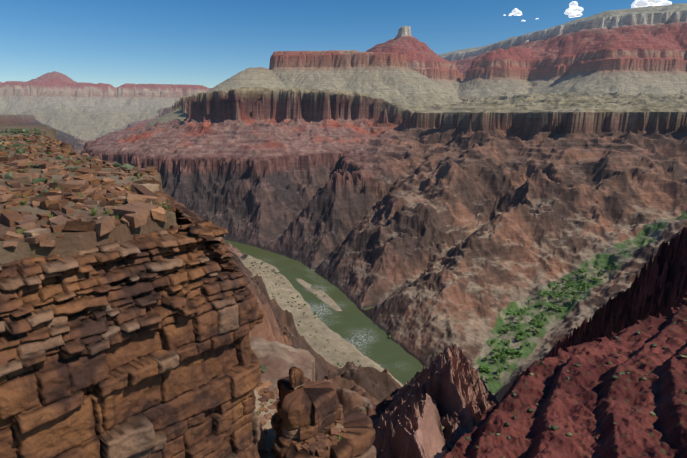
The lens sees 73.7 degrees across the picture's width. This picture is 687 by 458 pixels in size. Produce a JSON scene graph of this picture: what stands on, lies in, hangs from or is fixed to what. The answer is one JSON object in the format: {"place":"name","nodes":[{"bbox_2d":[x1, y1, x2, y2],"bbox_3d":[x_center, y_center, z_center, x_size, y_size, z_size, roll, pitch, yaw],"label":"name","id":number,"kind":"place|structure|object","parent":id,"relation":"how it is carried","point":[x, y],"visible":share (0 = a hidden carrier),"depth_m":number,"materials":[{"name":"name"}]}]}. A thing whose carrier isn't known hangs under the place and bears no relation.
{"place":"outdoors","nodes":[
{"label":"outdoors","id":0,"kind":"place"},
{"bbox_2d":[60,142,75,152],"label":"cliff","id":1,"kind":"structure","parent":0,"point":[64,145],"depth_m":122.09,"materials":[{"name":"brown stone"}]},
{"bbox_2d":[0,206,263,457],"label":"cliff","id":2,"kind":"structure","parent":0,"point":[137,346],"depth_m":27.89,"materials":[{"name":"brown stone"}]},
{"bbox_2d":[165,193,184,224],"bbox_3d":[-25.511,16.347,62.990,5.865,46.800,38.226,-10,17,-35],"label":"rock","id":3,"kind":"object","parent":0,"point":[178,221],"depth_m":43.75,"materials":[{"name":"brown stone"}]},
{"bbox_2d":[224,240,422,384],"bbox_3d":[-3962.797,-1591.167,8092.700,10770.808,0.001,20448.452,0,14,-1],"label":"river","id":4,"kind":"structure","parent":0,"point":[357,328],"depth_m":959.14,"materials":[{"name":"liquid"}]},
{"bbox_2d":[0,3,686,457],"bbox_3d":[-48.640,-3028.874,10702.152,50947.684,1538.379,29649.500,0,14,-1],"label":"terrain","id":5,"kind":"structure","parent":0,"point":[444,213],"depth_m":1376.52,"materials":[{"name":"brown stone"}]},
{"bbox_2d":[1,136,341,456],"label":"grass tufts","id":6,"kind":"object","parent":5,"relation":"on","point":[94,212],"visible":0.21,"depth_m":34.56,"materials":[{"name":"green plant"}]},
{"bbox_2d":[0,135,346,457],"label":"rocks","id":7,"kind":"object","parent":5,"relation":"on","point":[135,210],"visible":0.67,"depth_m":37.39,"materials":[{"name":"brown stone"}]},
{"bbox_2d":[275,411,375,457],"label":"boulders","id":8,"kind":"object","parent":5,"relation":"on","point":[357,439],"visible":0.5,"depth_m":40.41,"materials":[{"name":"brown stone"}]},
{"bbox_2d":[271,376,342,453],"bbox_3d":[-3.430,16.417,41.511,6.803,4.457,6.512,0,14,-1],"label":"boulder","id":9,"kind":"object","parent":8,"relation":"on","point":[308,409],"depth_m":39.85,"materials":[{"name":"brown stone"}]},
{"bbox_2d":[289,366,303,389],"bbox_3d":[-4.278,13.524,41.391,1.422,2.328,1.475,0,14,-1],"label":"rock","id":10,"kind":"object","parent":9,"relation":"on","point":[296,374],"visible":0.9,"depth_m":41.06,"materials":[{"name":"brown stone"}]},
{"bbox_2d":[0,128,686,457],"bbox_3d":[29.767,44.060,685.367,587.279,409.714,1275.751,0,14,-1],"label":"shrubs","id":11,"kind":"object","parent":5,"relation":"on","point":[9,175],"visible":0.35,"depth_m":110.84,"materials":[{"name":"green plant"}]},
{"bbox_2d":[297,262,614,381],"bbox_3d":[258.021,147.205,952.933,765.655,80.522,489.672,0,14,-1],"label":"trees","id":12,"kind":"object","parent":5,"relation":"on","point":[508,352],"visible":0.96,"depth_m":885.12,"materials":[{"name":"green plant"}]},
{"bbox_2d":[0,0,686,87],"label":"sky","id":13,"kind":"structure","parent":0,"point":[116,43],"materials":[{"name":"blue"}]}
]}

